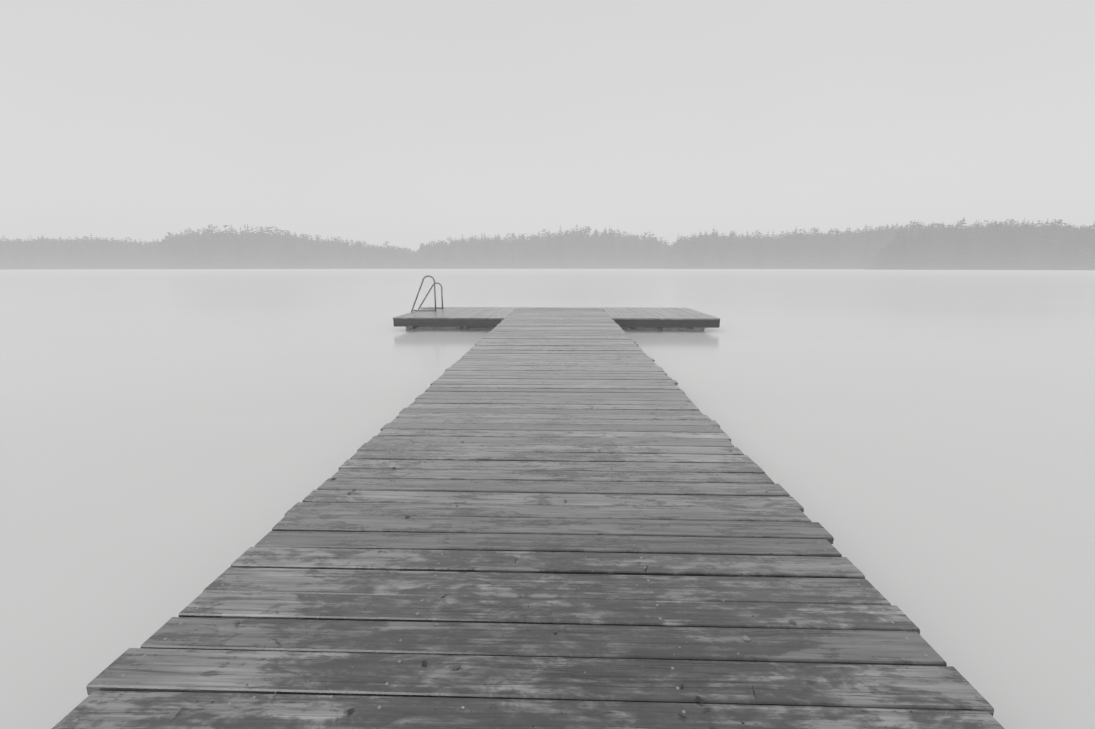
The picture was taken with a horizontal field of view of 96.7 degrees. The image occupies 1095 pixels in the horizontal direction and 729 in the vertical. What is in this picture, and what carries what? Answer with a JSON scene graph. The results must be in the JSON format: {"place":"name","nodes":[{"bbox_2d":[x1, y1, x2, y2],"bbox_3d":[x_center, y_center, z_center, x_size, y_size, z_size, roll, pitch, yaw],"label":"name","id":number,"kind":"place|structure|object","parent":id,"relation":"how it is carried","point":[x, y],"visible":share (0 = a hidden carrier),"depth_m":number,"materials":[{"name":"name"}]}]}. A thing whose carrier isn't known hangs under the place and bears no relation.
{"place":"outdoors","nodes":[
{"label":"outdoors","id":0,"kind":"place"},
{"bbox_2d":[0,269,1094,728],"bbox_3d":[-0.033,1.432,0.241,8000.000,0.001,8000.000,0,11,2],"label":"water","id":1,"kind":"structure","parent":0,"point":[918,447],"depth_m":4.66,"materials":[{"name":"grey liquid"}]},
{"bbox_2d":[406,327,704,330],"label":"dock floats","id":2,"kind":"object","parent":1,"relation":"on","point":[623,328],"visible":0.06,"depth_m":11.31,"materials":[{"name":"plastic"}]},
{"bbox_2d":[393,319,719,328],"bbox_3d":[0.049,-0.071,6.819,7.360,0.217,14.690,0,11,2],"label":"deck frame","id":3,"kind":"object","parent":2,"relation":"on","point":[469,323],"visible":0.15,"depth_m":11.01,"materials":[{"name":"grey wood"}]},
{"bbox_2d":[52,307,1003,728],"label":"deck planks","id":4,"kind":"object","parent":3,"relation":"on","point":[340,579],"visible":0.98,"depth_m":1.73,"materials":[{"name":"grey wood"}]},
{"bbox_2d":[411,275,443,311],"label":"ladder rails","id":5,"kind":"object","parent":4,"relation":"on","point":[434,283],"visible":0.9,"depth_m":12.66,"materials":[{"name":"metal"}]},
{"bbox_2d":[171,327,818,728],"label":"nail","id":6,"kind":"object","parent":4,"relation":"on","point":[455,667],"visible":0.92,"depth_m":1.50,"materials":[{"name":"grey metal"}]},
{"bbox_2d":[73,315,987,722],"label":"deck screws","id":7,"kind":"object","parent":4,"relation":"in","point":[439,563],"visible":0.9,"depth_m":1.71,"materials":[{"name":"grey metal"}]},
{"bbox_2d":[0,217,1094,269],"bbox_3d":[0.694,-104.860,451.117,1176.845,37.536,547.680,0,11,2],"label":"forest","id":8,"kind":"object","parent":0,"point":[963,246],"visible":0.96,"depth_m":314.10,"materials":[{"name":"grey plant"}]},
{"bbox_2d":[0,0,1094,253],"label":"sky","id":9,"kind":"structure","parent":0,"point":[408,124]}
]}

